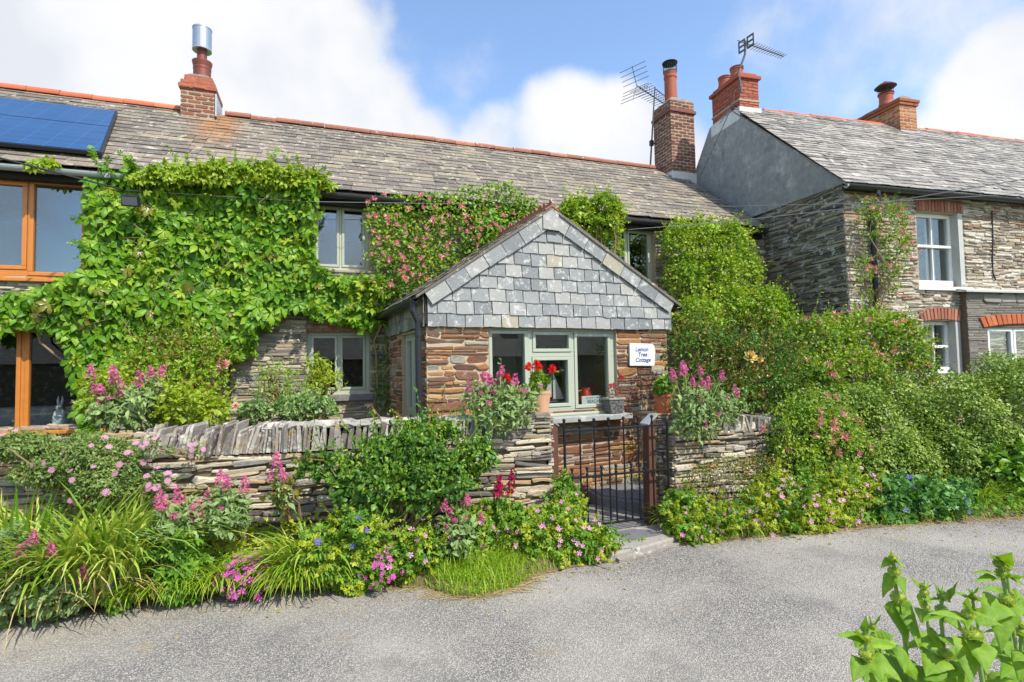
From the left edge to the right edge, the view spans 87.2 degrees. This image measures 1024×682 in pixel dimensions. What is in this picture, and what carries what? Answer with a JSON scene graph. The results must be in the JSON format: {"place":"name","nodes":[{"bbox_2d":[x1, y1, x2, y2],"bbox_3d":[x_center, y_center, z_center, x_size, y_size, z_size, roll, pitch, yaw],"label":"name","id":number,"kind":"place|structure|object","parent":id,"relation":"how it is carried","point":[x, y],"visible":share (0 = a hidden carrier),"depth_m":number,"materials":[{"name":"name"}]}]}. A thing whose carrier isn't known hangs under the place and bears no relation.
{"place":"outdoors","nodes":[
{"label":"outdoors","id":0,"kind":"place"},
{"bbox_2d":[0,518,1023,681],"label":"road","id":1,"kind":"structure","parent":0,"point":[72,649],"depth_m":3.64,"materials":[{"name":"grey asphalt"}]},
{"bbox_2d":[210,551,275,604],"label":"pink flowers","id":2,"kind":"object","parent":1,"relation":"on","point":[237,577],"visible":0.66,"depth_m":4.06,"materials":[{"name":"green plant"}]},
{"bbox_2d":[616,540,683,562],"bbox_3d":[1.379,1.988,5.066,1.026,0.075,0.069,1,-3,-31],"label":"road kerb patch","id":3,"kind":"object","parent":1,"relation":"on","point":[630,557],"visible":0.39,"depth_m":4.95,"materials":[{"name":"concrete"}]},
{"bbox_2d":[836,551,1023,681],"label":"jerusalem sage","id":4,"kind":"object","parent":1,"relation":"on","point":[969,656],"visible":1,"depth_m":1.66,"materials":[{"name":"green plant"}]},
{"bbox_2d":[0,0,1023,166],"label":"sky","id":5,"kind":"structure","parent":0,"point":[543,75],"materials":[{"name":"blue"}]},
{"bbox_2d":[7,482,1023,622],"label":"verge","id":6,"kind":"structure","parent":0,"point":[862,524],"depth_m":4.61,"materials":[{"name":"plant"}]},
{"bbox_2d":[0,462,89,585],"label":"iris","id":7,"kind":"object","parent":6,"relation":"on","point":[29,516],"visible":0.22,"depth_m":4.09,"materials":[{"name":"green plant"}]},
{"bbox_2d":[0,519,93,629],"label":"red valerian","id":8,"kind":"object","parent":6,"relation":"on","point":[12,595],"visible":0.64,"depth_m":3.73,"materials":[{"name":"green plant"}]},
{"bbox_2d":[0,469,200,657],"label":"crocosmia","id":9,"kind":"object","parent":6,"relation":"on","point":[84,545],"visible":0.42,"depth_m":3.78,"materials":[{"name":"green plant"}]},
{"bbox_2d":[74,561,160,615],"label":"ornamental grass","id":10,"kind":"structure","parent":6,"relation":"on","point":[134,591],"depth_m":3.90,"materials":[{"name":"green plant"}]},
{"bbox_2d":[0,476,236,611],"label":"crocosmia","id":11,"kind":"object","parent":6,"relation":"on","point":[130,564],"visible":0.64,"depth_m":3.87,"materials":[{"name":"green plant"}]},
{"bbox_2d":[96,524,214,616],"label":"geranium","id":12,"kind":"object","parent":6,"relation":"on","point":[178,560],"visible":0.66,"depth_m":4.00,"materials":[{"name":"green plant"}]},
{"bbox_2d":[111,543,235,607],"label":"ornamental grass","id":13,"kind":"object","parent":6,"relation":"on","point":[186,581],"depth_m":3.95,"materials":[{"name":"green plant"}]},
{"bbox_2d":[156,544,291,604],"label":"ornamental grass","id":14,"kind":"object","parent":6,"relation":"on","point":[218,579],"depth_m":4.05,"materials":[{"name":"green plant"}]},
{"bbox_2d":[216,532,363,607],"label":"ornamental grass","id":15,"kind":"object","parent":6,"relation":"on","point":[294,580],"depth_m":4.06,"materials":[{"name":"green plant"}]},
{"bbox_2d":[221,504,379,582],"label":"iris","id":16,"kind":"object","parent":6,"relation":"on","point":[284,548],"visible":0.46,"depth_m":4.13,"materials":[{"name":"green plant"}]},
{"bbox_2d":[259,476,301,521],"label":"rose shoot","id":17,"kind":"object","parent":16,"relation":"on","point":[286,514],"visible":0.83,"depth_m":4.49,"materials":[{"name":"green plant"}]},
{"bbox_2d":[289,481,404,596],"bbox_3d":[-1.301,1.585,4.230,0.849,0.935,0.728,0,-3,-20],"label":"geranium","id":18,"kind":"object","parent":6,"relation":"on","point":[352,523],"visible":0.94,"depth_m":4.15,"materials":[{"name":"green plant"}]},
{"bbox_2d":[357,543,403,589],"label":"pink flowers","id":19,"kind":"object","parent":6,"relation":"on","point":[383,572],"visible":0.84,"depth_m":4.18,"materials":[{"name":"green plant"}]},
{"bbox_2d":[288,385,501,537],"bbox_3d":[-1.025,1.106,4.583,1.732,1.434,1.243,-2,-3,15],"label":"rose bush","id":20,"kind":"object","parent":6,"relation":"on","point":[428,462],"visible":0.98,"depth_m":4.49,"materials":[{"name":"green plant"}]},
{"bbox_2d":[434,494,502,562],"bbox_3d":[-0.378,1.567,4.521,0.599,0.576,0.388,-1,-3,1],"label":"red valerian","id":21,"kind":"object","parent":6,"relation":"on","point":[453,530],"visible":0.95,"depth_m":4.44,"materials":[{"name":"green plant"}]},
{"bbox_2d":[392,531,597,593],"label":"grass","id":22,"kind":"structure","parent":6,"relation":"on","point":[473,565],"depth_m":4.39,"materials":[{"name":"green plant"}]},
{"bbox_2d":[355,467,646,590],"bbox_3d":[-0.104,1.645,4.680,2.651,0.894,0.899,0,-3,-20],"label":"geranium","id":23,"kind":"object","parent":6,"relation":"on","point":[559,522],"visible":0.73,"depth_m":4.69,"materials":[{"name":"green plant"}]},
{"bbox_2d":[492,467,516,515],"bbox_3d":[-0.069,1.482,4.756,0.250,0.708,0.095,0,-3,-20],"label":"gladiolus","id":24,"kind":"object","parent":6,"relation":"on","point":[499,485],"visible":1,"depth_m":4.76,"materials":[{"name":"red plant"}]},
{"bbox_2d":[214,487,1023,577],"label":"undergrowth","id":25,"kind":"object","parent":6,"relation":"on","point":[557,555],"visible":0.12,"depth_m":5.77,"materials":[{"name":"green plant"}]},
{"bbox_2d":[600,524,684,561],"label":"threshold slab","id":26,"kind":"structure","parent":6,"relation":"on","point":[650,543],"depth_m":5.10,"materials":[{"name":"stone"}]},
{"bbox_2d":[613,529,659,539],"bbox_3d":[1.194,1.927,5.328,0.620,0.027,0.300,0,-3,-20],"label":"slate inlay","id":27,"kind":"object","parent":26,"relation":"on","point":[635,534],"visible":0.55,"depth_m":5.34,"materials":[{"name":"grey stone"}]},
{"bbox_2d":[658,475,777,546],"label":"geranium","id":28,"kind":"object","parent":6,"relation":"on","point":[711,514],"visible":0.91,"depth_m":5.34,"materials":[{"name":"green plant"}]},
{"bbox_2d":[677,441,788,500],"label":"shrub","id":29,"kind":"object","parent":6,"relation":"on","point":[723,460],"visible":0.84,"depth_m":5.70,"materials":[{"name":"green plant"}]},
{"bbox_2d":[726,510,774,536],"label":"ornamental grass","id":30,"kind":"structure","parent":6,"relation":"on","point":[747,527],"depth_m":5.36,"materials":[{"name":"green plant"}]},
{"bbox_2d":[732,447,890,541],"bbox_3d":[3.228,1.633,5.764,2.132,1.068,0.942,0,-3,-20],"label":"geranium","id":31,"kind":"object","parent":6,"relation":"on","point":[836,496],"visible":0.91,"depth_m":5.57,"materials":[{"name":"green plant"}]},
{"bbox_2d":[788,350,1023,489],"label":"hedge","id":32,"kind":"object","parent":6,"relation":"on","point":[936,437],"visible":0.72,"depth_m":6.64,"materials":[{"name":"green plant"}]},
{"bbox_2d":[859,468,1012,527],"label":"geranium","id":33,"kind":"object","parent":6,"relation":"on","point":[917,492],"visible":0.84,"depth_m":5.80,"materials":[{"name":"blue plant"}]},
{"bbox_2d":[968,476,1023,509],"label":"ornamental grass","id":34,"kind":"object","parent":6,"relation":"on","point":[988,492],"depth_m":6.11,"materials":[{"name":"green plant"}]},
{"bbox_2d":[976,432,1023,501],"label":"comfrey","id":35,"kind":"object","parent":6,"relation":"on","point":[999,456],"visible":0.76,"depth_m":6.30,"materials":[{"name":"green plant"}]},
{"bbox_2d":[584,504,662,529],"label":"path","id":36,"kind":"structure","parent":0,"point":[625,525],"depth_m":6.11,"materials":[{"name":"stone"}]},
{"bbox_2d":[547,421,559,488],"bbox_3d":[0.419,1.397,5.432,0.100,1.206,0.140,0,-3,-20],"label":"gate post","id":37,"kind":"object","parent":36,"relation":"on","point":[554,433],"visible":0.25,"depth_m":5.39,"materials":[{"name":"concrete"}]},
{"bbox_2d":[562,415,670,526],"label":"garden gate","id":38,"kind":"structure","parent":37,"relation":"attached to","point":[631,471],"depth_m":5.56,"materials":[{"name":"black metal"}]},
{"bbox_2d":[640,413,657,524],"bbox_3d":[1.512,1.402,5.885,0.129,1.198,0.160,0,-3,-20],"label":"gate post","id":39,"kind":"object","parent":36,"relation":"on","point":[647,448],"visible":0.73,"depth_m":5.84,"materials":[{"name":"brown wood"}]},
{"bbox_2d":[647,500,716,530],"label":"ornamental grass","id":40,"kind":"object","parent":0,"point":[655,516],"depth_m":5.56,"materials":[{"name":"green plant"}]},
{"bbox_2d":[843,424,1019,482],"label":"garden soil","id":41,"kind":"structure","parent":0,"point":[904,455],"depth_m":7.37,"materials":[{"name":"brown soil"}]},
{"bbox_2d":[0,82,221,445],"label":"cottage","id":42,"kind":"structure","parent":41,"relation":"on","point":[39,229],"depth_m":8.52,"materials":[{"name":"stone"}]},
{"bbox_2d":[0,405,81,426],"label":"sofa","id":43,"kind":"object","parent":42,"relation":"in","point":[37,415],"visible":0.12,"depth_m":7.44,"materials":[{"name":"fabric"}]},
{"bbox_2d":[0,180,87,277],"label":"window","id":44,"kind":"structure","parent":42,"relation":"in","point":[27,269],"depth_m":6.85,"materials":[{"name":"orange wood"}]},
{"bbox_2d":[0,329,99,429],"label":"window","id":45,"kind":"structure","parent":42,"relation":"in","point":[24,339],"depth_m":6.76,"materials":[{"name":"orange wood"}]},
{"bbox_2d":[0,97,117,155],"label":"solar panel","id":46,"kind":"object","parent":42,"relation":"attached to","point":[29,124],"visible":1,"depth_m":7.62,"materials":[{"name":"blue glass"}]},
{"bbox_2d":[52,396,67,423],"bbox_3d":[-5.981,0.926,7.109,0.163,0.405,0.172,0,-3,-20],"label":"hare ornament","id":47,"kind":"object","parent":42,"relation":"on","point":[59,416],"visible":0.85,"depth_m":7.07,"materials":[{"name":"white ceramic"}]},
{"bbox_2d":[0,157,123,190],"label":"gutter","id":48,"kind":"object","parent":42,"relation":"attached to","point":[59,173],"visible":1,"depth_m":6.29,"materials":[{"name":"black plastic"}]},
{"bbox_2d":[121,194,140,206],"bbox_3d":[-4.883,-1.761,6.985,0.198,0.157,0.563,0,-3,-20],"label":"floodlight","id":49,"kind":"object","parent":42,"relation":"attached to","point":[129,200],"visible":0.93,"depth_m":6.74,"materials":[{"name":"black plastic"}]},
{"bbox_2d":[108,301,250,428],"bbox_3d":[-3.675,0.301,6.053,1.497,1.561,1.414,0,-3,-20],"label":"shrub","id":50,"kind":"object","parent":41,"relation":"on","point":[178,352],"visible":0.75,"depth_m":5.91,"materials":[{"name":"green plant"}]},
{"bbox_2d":[243,355,324,420],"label":"shrub","id":51,"kind":"object","parent":41,"relation":"on","point":[274,394],"visible":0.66,"depth_m":6.50,"materials":[{"name":"green plant"}]},
{"bbox_2d":[301,351,347,419],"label":"shrub","id":52,"kind":"object","parent":41,"relation":"on","point":[331,377],"visible":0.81,"depth_m":6.87,"materials":[{"name":"green plant"}]},
{"bbox_2d":[178,24,771,431],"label":"cottage","id":53,"kind":"structure","parent":41,"relation":"on","point":[362,164],"depth_m":9.87,"materials":[{"name":"stone"}]},
{"bbox_2d":[0,145,400,434],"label":"virginia creeper","id":54,"kind":"object","parent":53,"relation":"attached to","point":[131,276],"visible":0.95,"depth_m":7.16,"materials":[{"name":"green plant"}]},
{"bbox_2d":[307,332,369,393],"bbox_3d":[-2.615,0.332,8.111,0.894,0.932,0.072,0,-3,-20],"label":"window","id":55,"kind":"structure","parent":53,"relation":"in","point":[338,336],"depth_m":8.10,"materials":[{"name":"white paint"}]},
{"bbox_2d":[313,205,368,270],"bbox_3d":[-2.620,-1.575,8.212,0.827,1.039,0.072,0,-3,-20],"label":"window","id":56,"kind":"structure","parent":53,"relation":"in","point":[340,265],"depth_m":8.20,"materials":[{"name":"green paint"}]},
{"bbox_2d":[362,180,540,410],"bbox_3d":[-0.798,-0.773,8.251,2.878,3.621,0.625,0,-3,-20],"label":"honeysuckle","id":57,"kind":"object","parent":53,"relation":"attached to","point":[492,217],"visible":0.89,"depth_m":8.20,"materials":[{"name":"green plant"}]},
{"bbox_2d":[555,180,638,256],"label":"climbing shrub","id":58,"kind":"object","parent":53,"relation":"attached to","point":[611,205],"visible":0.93,"depth_m":9.06,"materials":[{"name":"green plant"}]},
{"bbox_2d":[603,228,652,281],"bbox_3d":[2.100,-1.566,9.894,1.079,1.027,0.072,0,-3,-20],"label":"window","id":59,"kind":"structure","parent":53,"relation":"in","point":[625,235],"depth_m":10.01,"materials":[{"name":"green paint"}]},
{"bbox_2d":[620,61,664,164],"bbox_3d":[3.550,-5.517,13.731,0.720,2.447,1.654,-4,-4,45],"label":"tv aerial","id":60,"kind":"object","parent":53,"relation":"attached to","point":[651,143],"visible":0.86,"depth_m":13.31,"materials":[{"name":"metal"}]},
{"bbox_2d":[655,204,810,413],"bbox_3d":[3.739,-0.553,9.373,2.794,3.840,1.672,0,-3,-20],"label":"climbing shrub","id":61,"kind":"object","parent":53,"relation":"attached to","point":[731,292],"visible":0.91,"depth_m":9.34,"materials":[{"name":"green plant"}]},
{"bbox_2d":[627,179,1023,229],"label":"overhead cable","id":62,"kind":"object","parent":53,"relation":"attached to","point":[839,209],"visible":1,"depth_m":7.60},
{"bbox_2d":[575,472,641,486],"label":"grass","id":63,"kind":"structure","parent":41,"relation":"on","point":[614,480],"depth_m":6.79,"materials":[{"name":"green plant"}]},
{"bbox_2d":[645,294,832,418],"bbox_3d":[3.025,0.264,6.997,2.562,1.805,1.543,0,-3,-20],"label":"rose bush","id":64,"kind":"object","parent":41,"relation":"on","point":[773,376],"visible":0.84,"depth_m":6.83,"materials":[{"name":"green plant"}]},
{"bbox_2d":[696,64,1023,429],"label":"house","id":65,"kind":"structure","parent":41,"relation":"on","point":[752,155],"depth_m":9.92,"materials":[{"name":"stone"}]},
{"bbox_2d":[720,32,786,121],"bbox_3d":[5.363,-5.713,11.679,1.469,1.540,0.852,-1,-3,4],"label":"tv aerial","id":66,"kind":"object","parent":65,"relation":"attached to","point":[745,44],"visible":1,"depth_m":11.53,"materials":[{"name":"metal"}]},
{"bbox_2d":[850,192,923,313],"bbox_3d":[6.140,-1.393,8.784,1.387,2.235,0.569,-1,-3,-8],"label":"honeysuckle","id":67,"kind":"object","parent":65,"relation":"attached to","point":[896,215],"visible":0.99,"depth_m":8.82,"materials":[{"name":"green plant"}]},
{"bbox_2d":[916,213,965,286],"bbox_3d":[7.588,-1.619,9.643,1.063,1.349,0.214,0,-3,-15],"label":"sash window","id":68,"kind":"structure","parent":65,"relation":"in","point":[953,232],"depth_m":9.70,"materials":[{"name":"white paint"}]},
{"bbox_2d":[923,321,962,374],"bbox_3d":[7.536,0.123,9.538,0.843,0.959,0.214,0,-3,-15],"label":"sash window","id":69,"kind":"structure","parent":65,"relation":"in","point":[950,329],"depth_m":9.58,"materials":[{"name":"white paint"}]},
{"bbox_2d":[991,211,995,280],"bbox_3d":[8.786,-1.744,9.826,0.097,1.290,0.022,0,-3,-15],"label":"wall cable","id":70,"kind":"object","parent":65,"relation":"attached to","point":[992,245],"depth_m":9.82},
{"bbox_2d":[987,328,1023,370],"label":"bay window","id":71,"kind":"structure","parent":65,"relation":"in","point":[1011,336],"depth_m":9.76,"materials":[{"name":"white paint"}]},
{"bbox_2d":[773,290,958,433],"bbox_3d":[4.994,0.629,7.813,3.314,2.864,1.722,0,-3,-20],"label":"honeysuckle","id":72,"kind":"object","parent":41,"relation":"on","point":[894,326],"visible":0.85,"depth_m":7.73,"materials":[{"name":"green plant"}]},
{"label":"ground","id":73,"kind":"structure","parent":0,"visible":0},
{"bbox_2d":[49,511,422,593],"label":"undergrowth","id":74,"kind":"object","parent":73,"relation":"on","point":[242,541],"visible":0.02,"depth_m":4.61,"materials":[{"name":"green plant"}]},
{"bbox_2d":[119,469,252,549],"bbox_3d":[-2.550,1.380,4.269,0.907,0.664,0.572,1,-3,-32],"label":"red valerian","id":75,"kind":"object","parent":74,"relation":"on","point":[220,500],"visible":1,"depth_m":4.24,"materials":[{"name":"green plant"}]},
{"bbox_2d":[0,409,554,549],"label":"garden wall","id":76,"kind":"structure","parent":73,"relation":"on","point":[235,449],"depth_m":4.86,"materials":[{"name":"stone"}]},
{"bbox_2d":[0,411,154,514],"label":"daisy bush","id":77,"kind":"object","parent":76,"relation":"on","point":[50,462],"visible":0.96,"depth_m":4.34,"materials":[{"name":"green plant"}]},
{"bbox_2d":[70,364,168,432],"bbox_3d":[-3.573,0.568,5.026,0.705,0.723,0.773,-1,-3,-7],"label":"red valerian","id":78,"kind":"object","parent":76,"relation":"on","point":[129,403],"visible":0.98,"depth_m":4.88,"materials":[{"name":"green plant"}]},
{"bbox_2d":[143,466,185,499],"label":"daisy bush","id":79,"kind":"object","parent":76,"relation":"attached to","point":[153,488],"visible":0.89,"depth_m":4.42,"materials":[{"name":"pink plant"}]},
{"bbox_2d":[138,436,204,461],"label":"daisy bush","id":80,"kind":"object","parent":76,"relation":"on","point":[172,453],"visible":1,"depth_m":4.51,"materials":[{"name":"pink plant"}]},
{"bbox_2d":[264,451,298,517],"bbox_3d":[-1.925,1.197,4.501,0.240,0.576,0.260,-2,-3,23],"label":"red valerian","id":81,"kind":"object","parent":76,"relation":"attached to","point":[279,483],"visible":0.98,"depth_m":4.46,"materials":[{"name":"green plant"}]},
{"bbox_2d":[233,370,345,425],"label":"shrub","id":82,"kind":"object","parent":76,"relation":"on","point":[265,410],"visible":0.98,"depth_m":5.56,"materials":[{"name":"green plant"}]},
{"bbox_2d":[457,359,543,437],"bbox_3d":[-0.110,0.542,5.281,0.857,0.769,0.684,-1,-3,-6],"label":"red valerian","id":83,"kind":"object","parent":76,"relation":"on","point":[496,404],"visible":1,"depth_m":5.19,"materials":[{"name":"green plant"}]},
{"bbox_2d":[502,359,563,412],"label":"potted geranium","id":84,"kind":"object","parent":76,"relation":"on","point":[536,376],"visible":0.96,"depth_m":5.42,"materials":[{"name":"ceramic"}]},
{"bbox_2d":[375,199,682,502],"bbox_3d":[0.212,0.194,7.914,3.999,3.951,2.562,0,-3,-25],"label":"porch","id":85,"kind":"object","parent":73,"relation":"on","point":[518,291],"visible":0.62,"depth_m":7.02,"materials":[{"name":"grey stone"}]},
{"bbox_2d":[406,334,415,415],"bbox_3d":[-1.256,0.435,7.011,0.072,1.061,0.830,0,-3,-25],"label":"door","id":86,"kind":"structure","parent":85,"relation":"in","point":[410,357],"depth_m":7.28,"materials":[{"name":"green paint"}]},
{"bbox_2d":[516,340,565,392],"bbox_3d":[0.504,0.431,8.908,0.950,0.900,0.072,0,-3,-25],"label":"inner window","id":87,"kind":"structure","parent":85,"relation":"in","point":[541,344],"depth_m":8.88,"materials":[{"name":"green paint"}]},
{"bbox_2d":[488,328,615,412],"bbox_3d":[0.544,0.385,7.007,1.883,1.091,0.082,0,-3,-25],"label":"window","id":88,"kind":"structure","parent":85,"relation":"in","point":[530,353],"depth_m":7.06,"materials":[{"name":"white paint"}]},
{"bbox_2d":[547,374,564,403],"bbox_3d":[0.552,0.612,7.186,0.336,0.490,0.080,0,-3,-25],"label":"model sailboat","id":89,"kind":"object","parent":85,"relation":"on","point":[554,388],"visible":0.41,"depth_m":7.19,"materials":[{"name":"fabric"}]},
{"bbox_2d":[578,388,591,402],"bbox_3d":[1.008,0.763,7.500,0.212,0.220,0.170,-2,-3,13],"label":"red jug","id":90,"kind":"object","parent":85,"relation":"on","point":[585,392],"visible":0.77,"depth_m":7.45,"materials":[{"name":"ceramic"}]},
{"bbox_2d":[581,395,600,403],"bbox_3d":[1.089,0.807,7.373,0.310,0.113,0.018,0,-3,-25],"label":"beach sign","id":91,"kind":"object","parent":85,"relation":"on","point":[595,399],"visible":0.99,"depth_m":7.36,"materials":[{"name":"white paint"}]},
{"bbox_2d":[600,375,625,413],"bbox_3d":[1.368,0.695,7.087,0.297,0.523,0.350,0,-3,-20],"label":"stone planter","id":92,"kind":"object","parent":85,"relation":"on","point":[612,405],"visible":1,"depth_m":7.07,"materials":[{"name":"stone"}]},
{"bbox_2d":[629,343,654,365],"bbox_3d":[1.806,0.190,7.468,0.432,0.320,0.031,0,-3,-25],"label":"house sign","id":93,"kind":"object","parent":85,"relation":"attached to","point":[641,354],"visible":1,"depth_m":7.45,"materials":[{"name":"white paint"}]},
{"bbox_2d":[588,481,643,514],"bbox_3d":[1.800,1.989,6.860,1.509,0.185,1.297,0,-3,-20],"label":"path step","id":94,"kind":"object","parent":73,"relation":"on","point":[606,498],"visible":0.16,"depth_m":6.64,"materials":[{"name":"stone"}]},
{"bbox_2d":[638,411,681,520],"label":"stone pier","id":95,"kind":"structure","parent":73,"relation":"on","point":[661,417],"depth_m":5.99,"materials":[{"name":"stone"}]},
{"bbox_2d":[652,371,676,411],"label":"potted geranium","id":96,"kind":"object","parent":95,"relation":"on","point":[661,386],"visible":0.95,"depth_m":6.09,"materials":[{"name":"green ceramic"}]},
{"bbox_2d":[662,412,833,504],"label":"garden wall","id":97,"kind":"structure","parent":73,"relation":"on","point":[746,438],"depth_m":6.04,"materials":[{"name":"stone"}]},
{"bbox_2d":[661,361,755,445],"bbox_3d":[2.150,0.671,5.933,1.135,0.939,0.797,0,-3,-20],"label":"red valerian","id":98,"kind":"object","parent":97,"relation":"on","point":[703,399],"visible":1,"depth_m":5.88,"materials":[{"name":"green plant"}]},
{"bbox_2d":[759,374,886,481],"bbox_3d":[3.547,1.084,6.222,1.522,1.422,0.949,0,-3,-20],"label":"honeysuckle","id":99,"kind":"object","parent":97,"relation":"attached to","point":[823,419],"visible":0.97,"depth_m":6.09,"materials":[{"name":"green plant"}]},
{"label":"grass","id":100,"kind":"object","parent":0,"visible":0},
{"bbox_2d":[73,355,239,438],"bbox_3d":[-3.677,0.572,5.519,2.189,0.891,0.943,-2,-3,25],"label":"shrub","id":101,"kind":"object","parent":100,"relation":"on","point":[205,405],"visible":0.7,"depth_m":5.19,"materials":[{"name":"green plant"}]}
]}

